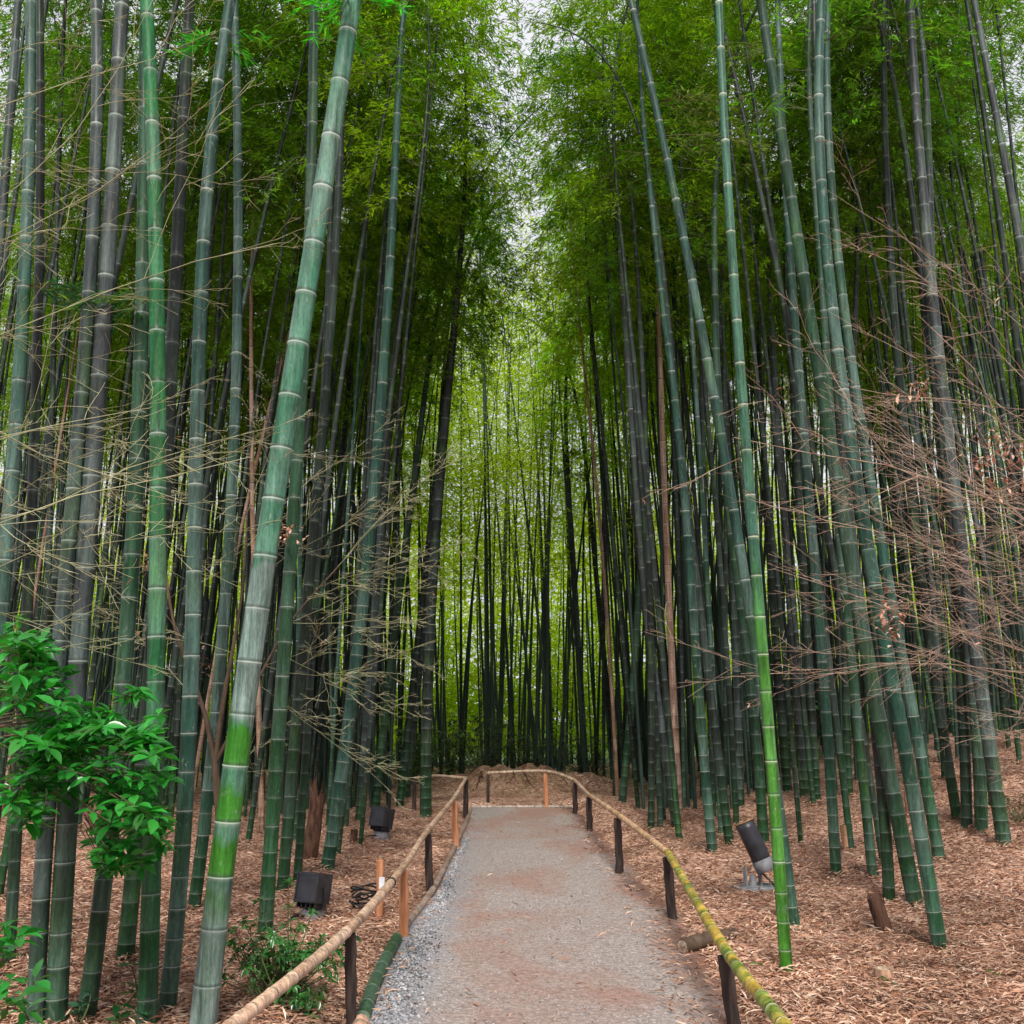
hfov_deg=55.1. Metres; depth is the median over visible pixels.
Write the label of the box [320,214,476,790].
bamboo
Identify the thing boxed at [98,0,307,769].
bamboo
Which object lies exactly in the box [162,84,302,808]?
bamboo
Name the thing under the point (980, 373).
bamboo
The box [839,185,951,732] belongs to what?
bamboo
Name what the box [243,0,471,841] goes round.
bamboo
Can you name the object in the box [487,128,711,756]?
bamboo
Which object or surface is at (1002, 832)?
bamboo
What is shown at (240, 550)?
bamboo
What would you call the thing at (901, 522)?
bamboo
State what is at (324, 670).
bamboo
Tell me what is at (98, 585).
bamboo
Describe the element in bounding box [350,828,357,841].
bamboo stump
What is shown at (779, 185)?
bamboo
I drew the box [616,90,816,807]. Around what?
bamboo
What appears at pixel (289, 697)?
bamboo
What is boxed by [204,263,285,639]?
bamboo
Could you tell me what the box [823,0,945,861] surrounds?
bamboo
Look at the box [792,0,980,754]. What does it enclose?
bamboo
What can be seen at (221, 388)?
bamboo
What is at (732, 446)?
bamboo
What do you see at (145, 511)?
bamboo
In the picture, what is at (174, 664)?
bamboo
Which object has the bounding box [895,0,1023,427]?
bamboo
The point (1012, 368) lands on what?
bamboo
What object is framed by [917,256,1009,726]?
bamboo
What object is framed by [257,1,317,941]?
bamboo
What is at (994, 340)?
bamboo
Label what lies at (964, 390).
bamboo
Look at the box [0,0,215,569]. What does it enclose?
bamboo
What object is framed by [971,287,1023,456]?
bamboo
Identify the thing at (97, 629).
bamboo
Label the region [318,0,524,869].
bamboo
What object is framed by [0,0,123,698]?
bamboo
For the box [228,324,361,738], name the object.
bamboo
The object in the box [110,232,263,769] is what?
bamboo
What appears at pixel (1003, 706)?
bamboo
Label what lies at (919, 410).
bamboo
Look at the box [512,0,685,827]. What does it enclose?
bamboo
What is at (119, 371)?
bamboo
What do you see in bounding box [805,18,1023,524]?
bamboo
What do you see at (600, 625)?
bamboo
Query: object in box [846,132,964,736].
bamboo
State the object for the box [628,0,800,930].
bamboo
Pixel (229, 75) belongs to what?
bamboo
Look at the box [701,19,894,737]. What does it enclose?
bamboo
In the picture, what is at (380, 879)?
marker post
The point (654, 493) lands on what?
bamboo
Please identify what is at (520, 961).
path
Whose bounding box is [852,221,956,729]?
bamboo
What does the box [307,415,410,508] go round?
bamboo
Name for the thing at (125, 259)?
bamboo
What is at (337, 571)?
bamboo
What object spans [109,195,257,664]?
bamboo
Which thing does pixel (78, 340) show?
bamboo
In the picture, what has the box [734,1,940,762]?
bamboo
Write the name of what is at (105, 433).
bamboo
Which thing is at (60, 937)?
bamboo
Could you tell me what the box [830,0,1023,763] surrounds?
bamboo
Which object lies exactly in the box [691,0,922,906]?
bamboo
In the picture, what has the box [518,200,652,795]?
bamboo
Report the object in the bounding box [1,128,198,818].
bamboo
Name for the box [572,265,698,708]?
bamboo
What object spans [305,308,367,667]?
bamboo
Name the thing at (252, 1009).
handrail fence
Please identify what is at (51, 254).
bamboo
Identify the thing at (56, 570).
bamboo
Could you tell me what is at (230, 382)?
bamboo
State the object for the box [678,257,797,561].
bamboo
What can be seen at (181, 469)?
bamboo
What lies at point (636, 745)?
bush
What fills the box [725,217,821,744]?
bamboo
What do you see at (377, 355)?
bamboo
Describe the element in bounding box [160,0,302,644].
bamboo
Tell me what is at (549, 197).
bamboo
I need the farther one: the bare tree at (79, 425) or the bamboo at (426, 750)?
the bamboo at (426, 750)
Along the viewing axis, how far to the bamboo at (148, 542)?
22.34 m
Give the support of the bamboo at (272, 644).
on the ground
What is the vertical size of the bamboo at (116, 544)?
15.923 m
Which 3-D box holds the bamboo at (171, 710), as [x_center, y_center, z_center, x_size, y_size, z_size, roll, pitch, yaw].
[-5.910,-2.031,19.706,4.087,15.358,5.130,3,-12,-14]
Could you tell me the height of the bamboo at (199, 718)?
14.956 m
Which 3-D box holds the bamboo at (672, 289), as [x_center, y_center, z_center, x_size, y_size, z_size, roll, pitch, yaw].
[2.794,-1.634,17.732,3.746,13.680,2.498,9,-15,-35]
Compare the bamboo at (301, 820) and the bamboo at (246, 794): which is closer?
the bamboo at (301, 820)
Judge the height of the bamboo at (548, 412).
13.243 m
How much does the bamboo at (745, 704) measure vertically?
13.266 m
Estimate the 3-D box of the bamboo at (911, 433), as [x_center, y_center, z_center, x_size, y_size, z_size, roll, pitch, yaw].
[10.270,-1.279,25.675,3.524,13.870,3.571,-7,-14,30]
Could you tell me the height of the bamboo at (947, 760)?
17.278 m
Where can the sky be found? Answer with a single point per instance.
(527, 36)
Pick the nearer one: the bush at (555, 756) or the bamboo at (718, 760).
the bamboo at (718, 760)
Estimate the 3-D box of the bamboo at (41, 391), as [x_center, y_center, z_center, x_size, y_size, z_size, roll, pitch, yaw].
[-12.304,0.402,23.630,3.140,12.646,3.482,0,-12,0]
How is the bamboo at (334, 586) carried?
on the ground
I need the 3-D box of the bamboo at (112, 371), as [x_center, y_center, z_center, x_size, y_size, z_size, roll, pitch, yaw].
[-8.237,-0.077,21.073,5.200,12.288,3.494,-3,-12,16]
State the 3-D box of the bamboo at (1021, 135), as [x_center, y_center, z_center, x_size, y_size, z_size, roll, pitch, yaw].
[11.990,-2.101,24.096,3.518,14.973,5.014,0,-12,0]
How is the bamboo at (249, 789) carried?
on the ground
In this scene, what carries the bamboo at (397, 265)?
on the ground
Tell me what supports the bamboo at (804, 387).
on the ground
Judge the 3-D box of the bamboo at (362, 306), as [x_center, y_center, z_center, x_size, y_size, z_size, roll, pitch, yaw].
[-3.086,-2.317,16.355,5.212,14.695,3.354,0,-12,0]
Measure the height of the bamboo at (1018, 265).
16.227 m
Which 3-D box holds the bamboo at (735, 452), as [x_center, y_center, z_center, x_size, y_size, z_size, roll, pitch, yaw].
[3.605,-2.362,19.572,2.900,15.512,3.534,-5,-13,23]
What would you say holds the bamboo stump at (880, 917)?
on the ground
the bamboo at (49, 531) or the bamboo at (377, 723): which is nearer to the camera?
the bamboo at (49, 531)
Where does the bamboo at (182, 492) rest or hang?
on the ground
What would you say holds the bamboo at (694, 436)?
on the ground
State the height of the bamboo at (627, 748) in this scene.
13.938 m
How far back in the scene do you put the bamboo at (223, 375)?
23.73 m
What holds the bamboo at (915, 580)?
on the ground
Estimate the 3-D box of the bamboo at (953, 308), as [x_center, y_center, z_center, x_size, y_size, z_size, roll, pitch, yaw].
[6.909,-2.672,19.419,5.148,14.611,4.053,-6,-13,25]
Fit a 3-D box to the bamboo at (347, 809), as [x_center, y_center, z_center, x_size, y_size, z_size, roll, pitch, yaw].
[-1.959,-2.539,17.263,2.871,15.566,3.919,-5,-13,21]
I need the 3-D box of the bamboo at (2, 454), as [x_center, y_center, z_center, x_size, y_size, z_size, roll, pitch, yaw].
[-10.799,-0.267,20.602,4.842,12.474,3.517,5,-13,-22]
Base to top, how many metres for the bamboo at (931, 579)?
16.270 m
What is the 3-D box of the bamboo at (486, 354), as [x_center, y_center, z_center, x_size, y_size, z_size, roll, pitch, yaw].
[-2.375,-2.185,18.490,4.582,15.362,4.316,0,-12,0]
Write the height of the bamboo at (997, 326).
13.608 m
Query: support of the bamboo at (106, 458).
on the ground
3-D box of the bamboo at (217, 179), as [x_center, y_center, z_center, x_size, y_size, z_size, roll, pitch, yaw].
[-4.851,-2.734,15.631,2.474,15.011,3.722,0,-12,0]
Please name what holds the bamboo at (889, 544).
on the ground
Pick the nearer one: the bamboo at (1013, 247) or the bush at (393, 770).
the bamboo at (1013, 247)
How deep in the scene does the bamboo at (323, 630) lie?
20.66 m
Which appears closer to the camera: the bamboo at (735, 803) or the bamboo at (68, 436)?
the bamboo at (735, 803)
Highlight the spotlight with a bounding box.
[730,818,773,891]
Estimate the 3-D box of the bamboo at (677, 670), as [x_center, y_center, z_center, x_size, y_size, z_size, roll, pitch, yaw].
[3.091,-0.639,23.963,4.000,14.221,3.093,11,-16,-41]
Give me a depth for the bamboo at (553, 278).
16.71 m
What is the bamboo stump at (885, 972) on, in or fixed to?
on the ground
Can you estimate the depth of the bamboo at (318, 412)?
25.97 m
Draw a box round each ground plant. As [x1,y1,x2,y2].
[57,990,101,1023]
[106,962,147,1023]
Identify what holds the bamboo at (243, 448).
on the ground
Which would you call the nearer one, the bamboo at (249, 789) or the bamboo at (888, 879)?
the bamboo at (888, 879)
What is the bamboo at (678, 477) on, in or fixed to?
on the ground
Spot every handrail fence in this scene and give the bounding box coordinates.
[222,774,468,1023]
[486,769,791,1023]
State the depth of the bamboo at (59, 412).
25.17 m
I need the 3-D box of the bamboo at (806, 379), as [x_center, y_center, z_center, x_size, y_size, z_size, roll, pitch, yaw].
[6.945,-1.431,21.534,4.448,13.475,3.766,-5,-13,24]
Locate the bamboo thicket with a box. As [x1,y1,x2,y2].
[0,39,1023,815]
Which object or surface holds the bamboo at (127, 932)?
on the ground
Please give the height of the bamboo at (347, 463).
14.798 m
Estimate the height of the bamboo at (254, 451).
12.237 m
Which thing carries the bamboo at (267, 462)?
on the ground
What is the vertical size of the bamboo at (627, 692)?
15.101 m
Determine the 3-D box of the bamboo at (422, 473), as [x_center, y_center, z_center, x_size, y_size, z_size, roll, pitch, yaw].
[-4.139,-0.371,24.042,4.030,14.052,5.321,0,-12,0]
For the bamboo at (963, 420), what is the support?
on the ground
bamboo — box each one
[0,0,21,302]
[0,0,48,308]
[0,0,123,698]
[0,0,135,389]
[0,0,155,735]
[0,0,176,429]
[0,0,199,791]
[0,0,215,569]
[0,0,218,528]
[0,0,298,894]
[0,4,292,821]
[0,27,175,513]
[0,41,105,396]
[0,101,112,422]
[0,123,126,765]
[0,193,149,766]
[0,208,118,452]
[0,215,70,429]
[0,238,130,600]
[0,253,127,628]
[0,258,124,704]
[0,288,49,443]
[0,290,70,509]
[0,316,73,504]
[1,42,135,536]
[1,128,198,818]
[1,334,149,547]
[2,0,44,968]
[4,162,173,635]
[6,69,273,621]
[8,357,128,524]
[12,74,191,292]
[14,0,106,119]
[25,206,198,577]
[26,0,103,1023]
[28,152,189,662]
[31,298,193,777]
[41,348,130,527]
[42,212,133,406]
[43,218,133,464]
[44,0,128,1023]
[45,0,261,827]
[47,0,166,1023]
[58,118,284,569]
[69,0,227,681]
[70,273,214,770]
[76,0,148,1023]
[85,0,255,838]
[85,0,306,710]
[90,282,189,790]
[95,217,219,630]
[97,362,189,754]
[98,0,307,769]
[104,340,228,611]
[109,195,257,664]
[109,294,225,672]
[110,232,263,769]
[116,0,194,963]
[119,0,356,835]
[121,195,254,487]
[124,0,303,829]
[124,237,224,674]
[126,132,322,802]
[158,0,272,1013]
[159,2,349,627]
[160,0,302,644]
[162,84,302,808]
[163,40,327,800]
[164,0,390,747]
[164,0,438,835]
[164,58,324,832]
[164,96,380,807]
[164,151,294,677]
[165,254,275,444]
[166,214,338,805]
[166,237,282,793]
[167,320,245,687]
[178,212,296,737]
[179,247,274,468]
[182,79,344,725]
[184,245,326,739]
[186,291,321,566]
[187,0,242,910]
[189,0,413,1023]
[194,4,479,795]
[201,4,473,818]
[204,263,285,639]
[207,259,332,706]
[208,0,413,840]
[209,229,339,519]
[213,281,360,759]
[214,358,287,565]
[218,0,458,884]
[218,9,380,594]
[222,1,424,794]
[222,407,315,524]
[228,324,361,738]
[229,97,443,777]
[231,175,409,792]
[240,245,371,804]
[241,184,365,799]
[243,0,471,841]
[243,149,433,774]
[249,0,483,827]
[252,0,415,789]
[256,238,362,499]
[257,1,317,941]
[257,353,367,550]
[262,288,419,566]
[265,54,474,746]
[265,398,363,750]
[272,89,415,798]
[276,0,441,893]
[280,2,501,569]
[280,216,437,788]
[281,0,513,665]
[282,46,582,814]
[282,124,416,421]
[287,230,395,723]
[292,0,504,846]
[293,170,458,809]
[299,95,518,821]
[303,223,430,689]
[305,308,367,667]
[306,305,375,769]
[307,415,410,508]
[308,0,558,857]
[309,244,438,792]
[310,88,506,543]
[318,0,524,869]
[318,242,438,762]
[318,282,490,715]
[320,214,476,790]
[328,218,439,681]
[335,267,458,670]
[339,217,471,660]
[340,172,512,806]
[342,48,489,681]
[343,78,571,805]
[344,0,545,845]
[344,17,501,826]
[345,39,497,319]
[359,179,537,796]
[366,328,418,755]
[371,0,552,817]
[372,168,553,806]
[398,168,531,364]
[484,0,696,808]
[484,301,656,774]
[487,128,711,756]
[488,0,756,840]
[495,0,685,796]
[498,0,720,807]
[499,45,723,826]
[502,3,704,820]
[504,272,622,772]
[508,272,665,778]
[510,164,699,780]
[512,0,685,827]
[513,10,747,844]
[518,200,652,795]
[524,288,648,585]
[527,38,740,830]
[530,181,662,776]
[531,177,654,769]
[533,100,711,736]
[547,153,777,802]
[554,222,688,771]
[557,18,764,815]
[561,138,694,782]
[566,0,732,854]
[567,0,781,835]
[571,3,746,809]
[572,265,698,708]
[574,322,699,684]
[576,0,804,818]
[586,0,806,843]
[586,0,842,845]
[586,112,774,718]
[588,6,759,780]
[589,202,753,401]
[597,243,712,711]
[600,0,749,825]
[601,0,766,537]
[602,0,854,850]
[607,166,762,801]
[608,0,964,619]
[608,64,719,803]
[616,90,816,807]
[623,233,767,652]
[625,81,766,792]
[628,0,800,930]
[629,0,843,784]
[634,282,789,765]
[646,173,753,532]
[648,327,758,503]
[648,337,711,751]
[650,222,776,788]
[665,322,791,502]
[666,0,816,803]
[677,47,863,797]
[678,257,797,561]
[679,131,839,718]
[687,156,861,792]
[688,175,847,664]
[689,3,890,799]
[690,204,890,609]
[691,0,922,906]
[696,103,880,631]
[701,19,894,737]
[704,249,852,732]
[706,0,954,877]
[707,54,1000,752]
[707,238,798,764]
[708,338,809,710]
[710,256,780,529]
[711,23,854,790]
[715,0,792,977]
[715,0,976,903]
[723,20,880,863]
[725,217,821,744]
[727,181,902,722]
[733,185,842,668]
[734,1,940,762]
[736,1,1008,778]
[738,227,821,745]
[740,263,883,449]
[749,13,993,749]
[751,172,923,753]
[756,0,841,875]
[759,233,896,728]
[760,0,1000,805]
[764,314,882,475]
[772,158,946,691]
[775,0,1023,715]
[775,86,972,796]
[776,35,947,769]
[777,209,929,747]
[791,146,937,615]
[791,351,896,476]
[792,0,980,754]
[792,0,994,705]
[793,20,1012,727]
[795,186,918,626]
[799,0,972,830]
[799,0,1013,253]
[803,0,1023,607]
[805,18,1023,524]
[806,2,1023,667]
[806,151,943,659]
[808,253,964,703]
[810,272,974,733]
[810,287,932,693]
[814,0,948,950]
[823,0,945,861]
[830,0,1023,516]
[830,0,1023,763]
[830,0,1023,833]
[831,0,1023,503]
[837,6,1010,748]
[838,164,955,566]
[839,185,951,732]
[844,192,963,731]
[845,115,1019,695]
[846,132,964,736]
[846,319,936,662]
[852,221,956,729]
[852,247,1023,544]
[853,0,1023,563]
[857,117,1023,476]
[857,275,999,549]
[861,341,967,541]
[865,92,1023,616]
[874,225,1002,534]
[875,0,1023,491]
[881,0,960,820]
[882,96,1022,446]
[887,0,1023,225]
[891,244,1023,732]
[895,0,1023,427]
[897,165,1022,438]
[906,0,1011,846]
[908,300,1019,731]
[912,40,1023,409]
[915,125,1023,395]
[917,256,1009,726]
[920,12,1023,362]
[926,0,1023,309]
[945,182,1023,432]
[957,260,1020,433]
[959,199,1023,417]
[961,223,1022,505]
[964,152,1023,348]
[971,0,1023,287]
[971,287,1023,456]
[982,288,1023,427]
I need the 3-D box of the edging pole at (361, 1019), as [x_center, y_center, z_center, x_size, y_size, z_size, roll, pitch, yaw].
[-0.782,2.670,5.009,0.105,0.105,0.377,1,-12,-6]
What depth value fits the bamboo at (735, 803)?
15.07 m
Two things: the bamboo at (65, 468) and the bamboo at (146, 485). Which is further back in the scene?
the bamboo at (146, 485)
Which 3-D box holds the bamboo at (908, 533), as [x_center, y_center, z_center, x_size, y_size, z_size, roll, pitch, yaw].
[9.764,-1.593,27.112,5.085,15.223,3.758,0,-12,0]
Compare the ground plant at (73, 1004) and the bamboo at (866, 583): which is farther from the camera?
the bamboo at (866, 583)
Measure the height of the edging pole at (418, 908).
0.067 m
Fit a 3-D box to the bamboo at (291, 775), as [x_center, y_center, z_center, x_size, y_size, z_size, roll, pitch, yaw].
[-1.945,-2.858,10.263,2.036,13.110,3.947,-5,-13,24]
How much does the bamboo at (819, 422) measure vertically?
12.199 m
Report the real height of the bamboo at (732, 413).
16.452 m
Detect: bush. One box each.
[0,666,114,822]
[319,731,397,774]
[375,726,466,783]
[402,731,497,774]
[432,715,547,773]
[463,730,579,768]
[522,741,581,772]
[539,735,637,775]
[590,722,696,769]
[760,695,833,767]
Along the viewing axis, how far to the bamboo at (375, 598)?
18.17 m
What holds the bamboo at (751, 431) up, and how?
on the ground
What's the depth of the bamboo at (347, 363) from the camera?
20.49 m
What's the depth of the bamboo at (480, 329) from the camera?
21.79 m
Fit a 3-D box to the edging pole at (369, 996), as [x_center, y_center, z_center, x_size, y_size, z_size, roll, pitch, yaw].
[-0.837,2.935,6.257,0.107,0.088,2.004,0,-12,-1]
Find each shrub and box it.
[0,614,184,882]
[0,918,56,1023]
[221,877,361,1023]
[972,793,1023,823]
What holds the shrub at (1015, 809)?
on the ground
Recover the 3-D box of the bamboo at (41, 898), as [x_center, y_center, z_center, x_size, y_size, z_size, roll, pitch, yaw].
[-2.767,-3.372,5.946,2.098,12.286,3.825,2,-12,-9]
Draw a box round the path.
[369,807,742,1023]
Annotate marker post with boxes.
[375,859,384,917]
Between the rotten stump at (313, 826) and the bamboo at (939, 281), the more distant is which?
the bamboo at (939, 281)
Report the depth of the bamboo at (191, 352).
22.41 m
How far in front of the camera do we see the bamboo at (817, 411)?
26.17 m
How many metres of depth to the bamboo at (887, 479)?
26.25 m
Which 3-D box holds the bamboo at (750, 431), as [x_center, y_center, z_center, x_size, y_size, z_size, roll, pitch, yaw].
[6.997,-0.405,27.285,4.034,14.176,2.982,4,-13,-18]
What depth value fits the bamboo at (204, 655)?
18.37 m
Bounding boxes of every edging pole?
[352,1014,369,1023]
[356,932,402,1020]
[408,806,472,927]
[471,805,572,807]
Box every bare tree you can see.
[0,0,355,689]
[0,352,479,815]
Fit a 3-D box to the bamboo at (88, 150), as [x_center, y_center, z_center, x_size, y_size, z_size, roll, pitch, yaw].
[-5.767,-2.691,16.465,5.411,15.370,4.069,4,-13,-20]
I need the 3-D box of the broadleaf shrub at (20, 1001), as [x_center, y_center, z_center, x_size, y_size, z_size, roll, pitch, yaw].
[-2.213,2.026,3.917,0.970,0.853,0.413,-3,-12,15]
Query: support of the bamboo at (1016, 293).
on the ground
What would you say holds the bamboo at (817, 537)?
on the ground
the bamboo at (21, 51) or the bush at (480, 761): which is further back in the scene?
the bush at (480, 761)
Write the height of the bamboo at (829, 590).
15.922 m
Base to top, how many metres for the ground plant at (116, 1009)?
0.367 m
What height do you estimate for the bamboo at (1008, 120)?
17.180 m
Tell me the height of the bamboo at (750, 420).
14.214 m
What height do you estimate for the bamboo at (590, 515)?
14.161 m
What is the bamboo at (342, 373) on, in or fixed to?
on the ground
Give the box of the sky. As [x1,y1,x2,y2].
[0,0,1023,722]
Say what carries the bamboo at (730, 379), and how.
on the ground
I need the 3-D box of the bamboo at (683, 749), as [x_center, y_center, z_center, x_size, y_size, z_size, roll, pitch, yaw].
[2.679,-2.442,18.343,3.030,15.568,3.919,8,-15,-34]
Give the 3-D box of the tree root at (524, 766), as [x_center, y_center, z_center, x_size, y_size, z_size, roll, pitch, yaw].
[0.068,5.784,21.675,0.111,0.371,1.315,-4,-13,20]
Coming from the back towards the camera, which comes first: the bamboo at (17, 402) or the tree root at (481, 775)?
the tree root at (481, 775)
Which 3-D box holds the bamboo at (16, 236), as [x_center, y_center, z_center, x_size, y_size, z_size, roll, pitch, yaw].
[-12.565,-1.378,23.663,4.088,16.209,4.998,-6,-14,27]
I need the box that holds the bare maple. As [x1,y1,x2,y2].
[639,129,1023,799]
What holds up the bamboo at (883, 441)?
on the ground
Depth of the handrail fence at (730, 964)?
6.55 m
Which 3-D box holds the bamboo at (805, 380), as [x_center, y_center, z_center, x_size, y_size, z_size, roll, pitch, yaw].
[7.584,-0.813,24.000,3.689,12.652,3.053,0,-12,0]
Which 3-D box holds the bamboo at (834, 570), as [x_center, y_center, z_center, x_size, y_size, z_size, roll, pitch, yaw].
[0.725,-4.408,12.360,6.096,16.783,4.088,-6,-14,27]
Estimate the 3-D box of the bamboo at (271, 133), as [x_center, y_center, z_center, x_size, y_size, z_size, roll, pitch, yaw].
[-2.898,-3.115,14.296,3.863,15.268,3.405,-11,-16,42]
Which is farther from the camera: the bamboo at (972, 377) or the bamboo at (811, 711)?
the bamboo at (972, 377)
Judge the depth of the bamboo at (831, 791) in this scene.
10.54 m
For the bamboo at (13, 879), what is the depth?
6.86 m
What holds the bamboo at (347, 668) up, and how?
on the ground
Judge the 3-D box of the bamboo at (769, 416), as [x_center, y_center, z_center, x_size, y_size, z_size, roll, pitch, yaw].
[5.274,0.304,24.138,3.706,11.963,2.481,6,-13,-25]
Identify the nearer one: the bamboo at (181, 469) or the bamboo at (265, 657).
the bamboo at (265, 657)
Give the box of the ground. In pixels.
[0,723,1023,1023]
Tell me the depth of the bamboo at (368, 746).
14.52 m
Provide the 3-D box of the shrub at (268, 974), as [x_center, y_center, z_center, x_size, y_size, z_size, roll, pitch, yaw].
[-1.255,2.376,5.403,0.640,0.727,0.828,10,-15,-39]
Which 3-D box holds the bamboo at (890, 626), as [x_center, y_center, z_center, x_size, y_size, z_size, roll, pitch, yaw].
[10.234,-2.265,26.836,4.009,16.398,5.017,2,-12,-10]
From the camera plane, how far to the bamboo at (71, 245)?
19.35 m
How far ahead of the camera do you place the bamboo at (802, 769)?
17.64 m
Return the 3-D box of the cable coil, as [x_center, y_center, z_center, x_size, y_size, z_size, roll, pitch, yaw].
[-1.242,3.253,8.302,0.271,0.205,0.270,0,-12,0]
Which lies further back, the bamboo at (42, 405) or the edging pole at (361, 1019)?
the bamboo at (42, 405)
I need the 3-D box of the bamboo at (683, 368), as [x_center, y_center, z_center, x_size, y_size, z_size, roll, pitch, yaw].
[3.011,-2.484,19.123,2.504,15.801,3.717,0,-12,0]
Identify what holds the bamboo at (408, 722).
on the ground
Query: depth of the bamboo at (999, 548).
13.84 m
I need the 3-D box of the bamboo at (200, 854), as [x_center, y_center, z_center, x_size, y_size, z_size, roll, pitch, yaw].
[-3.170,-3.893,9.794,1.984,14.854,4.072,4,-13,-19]
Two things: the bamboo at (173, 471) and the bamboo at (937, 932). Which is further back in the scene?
the bamboo at (173, 471)
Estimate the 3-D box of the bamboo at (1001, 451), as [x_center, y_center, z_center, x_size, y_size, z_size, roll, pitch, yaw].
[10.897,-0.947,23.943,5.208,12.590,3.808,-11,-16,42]
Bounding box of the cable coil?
[348,883,376,910]
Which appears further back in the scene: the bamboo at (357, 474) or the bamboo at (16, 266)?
the bamboo at (357, 474)
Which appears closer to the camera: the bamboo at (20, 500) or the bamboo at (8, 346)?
the bamboo at (20, 500)
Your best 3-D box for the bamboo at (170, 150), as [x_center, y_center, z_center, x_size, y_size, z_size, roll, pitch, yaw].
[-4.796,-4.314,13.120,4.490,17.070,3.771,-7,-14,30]
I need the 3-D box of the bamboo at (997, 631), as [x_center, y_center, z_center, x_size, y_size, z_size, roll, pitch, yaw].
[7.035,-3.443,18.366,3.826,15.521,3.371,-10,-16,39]
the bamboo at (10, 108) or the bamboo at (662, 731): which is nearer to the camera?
the bamboo at (10, 108)
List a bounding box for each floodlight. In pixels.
[277,871,332,922]
[357,806,394,840]
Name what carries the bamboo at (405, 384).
on the ground
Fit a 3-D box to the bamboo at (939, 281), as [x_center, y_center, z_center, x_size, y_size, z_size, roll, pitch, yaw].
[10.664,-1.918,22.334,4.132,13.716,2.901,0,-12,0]
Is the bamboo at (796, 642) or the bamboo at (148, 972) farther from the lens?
the bamboo at (796, 642)
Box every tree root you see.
[472,771,482,790]
[506,764,526,783]
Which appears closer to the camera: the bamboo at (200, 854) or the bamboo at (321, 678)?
the bamboo at (200, 854)
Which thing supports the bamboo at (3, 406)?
on the ground
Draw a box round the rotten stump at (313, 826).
[303,776,323,861]
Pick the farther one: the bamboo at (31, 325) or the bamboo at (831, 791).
the bamboo at (31, 325)
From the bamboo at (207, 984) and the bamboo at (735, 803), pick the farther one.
the bamboo at (735, 803)
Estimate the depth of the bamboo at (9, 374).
23.39 m
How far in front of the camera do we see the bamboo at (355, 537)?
22.04 m
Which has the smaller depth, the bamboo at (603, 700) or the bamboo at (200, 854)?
the bamboo at (200, 854)
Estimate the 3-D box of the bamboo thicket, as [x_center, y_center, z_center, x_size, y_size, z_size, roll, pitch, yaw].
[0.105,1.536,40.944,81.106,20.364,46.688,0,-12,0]
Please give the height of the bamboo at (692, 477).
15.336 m
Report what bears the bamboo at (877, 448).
on the ground
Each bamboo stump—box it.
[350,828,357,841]
[840,824,848,850]
[867,891,893,932]
[874,966,893,985]
[903,790,908,815]
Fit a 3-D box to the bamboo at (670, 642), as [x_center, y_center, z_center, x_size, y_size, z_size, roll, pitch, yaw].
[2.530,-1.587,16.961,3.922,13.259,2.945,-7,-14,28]
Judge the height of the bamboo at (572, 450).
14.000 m
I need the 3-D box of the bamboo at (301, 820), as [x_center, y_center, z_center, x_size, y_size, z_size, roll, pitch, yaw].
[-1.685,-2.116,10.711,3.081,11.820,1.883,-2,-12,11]
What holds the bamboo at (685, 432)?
on the ground
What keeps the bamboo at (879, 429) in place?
on the ground
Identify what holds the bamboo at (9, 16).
on the ground
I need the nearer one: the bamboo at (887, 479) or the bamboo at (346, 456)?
the bamboo at (346, 456)
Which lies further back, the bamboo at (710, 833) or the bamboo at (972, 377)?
the bamboo at (972, 377)
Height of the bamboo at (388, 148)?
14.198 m
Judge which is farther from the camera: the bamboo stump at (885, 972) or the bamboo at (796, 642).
the bamboo at (796, 642)
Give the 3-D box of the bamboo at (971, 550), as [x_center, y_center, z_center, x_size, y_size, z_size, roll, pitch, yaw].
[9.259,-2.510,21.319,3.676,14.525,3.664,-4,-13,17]
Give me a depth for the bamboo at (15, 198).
9.89 m
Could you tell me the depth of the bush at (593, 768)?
28.12 m
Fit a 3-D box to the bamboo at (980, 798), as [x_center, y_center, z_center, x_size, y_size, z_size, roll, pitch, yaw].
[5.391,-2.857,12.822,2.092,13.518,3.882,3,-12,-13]
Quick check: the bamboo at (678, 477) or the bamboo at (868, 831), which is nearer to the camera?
the bamboo at (868, 831)
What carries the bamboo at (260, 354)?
on the ground
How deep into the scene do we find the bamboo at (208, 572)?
19.31 m
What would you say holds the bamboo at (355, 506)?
on the ground
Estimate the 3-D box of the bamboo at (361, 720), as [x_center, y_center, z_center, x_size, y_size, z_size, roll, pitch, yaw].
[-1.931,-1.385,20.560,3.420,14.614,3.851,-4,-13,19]
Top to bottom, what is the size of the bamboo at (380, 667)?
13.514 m
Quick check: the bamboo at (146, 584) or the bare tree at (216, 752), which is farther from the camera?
the bamboo at (146, 584)
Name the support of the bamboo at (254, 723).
on the ground
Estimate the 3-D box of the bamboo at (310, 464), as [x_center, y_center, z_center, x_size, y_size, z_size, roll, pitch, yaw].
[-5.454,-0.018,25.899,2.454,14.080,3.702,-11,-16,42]
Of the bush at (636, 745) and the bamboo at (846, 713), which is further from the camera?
the bush at (636, 745)
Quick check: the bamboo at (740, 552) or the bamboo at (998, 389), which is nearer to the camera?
the bamboo at (740, 552)
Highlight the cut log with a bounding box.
[677,928,740,952]
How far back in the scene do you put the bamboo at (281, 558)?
21.99 m
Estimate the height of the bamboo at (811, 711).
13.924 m

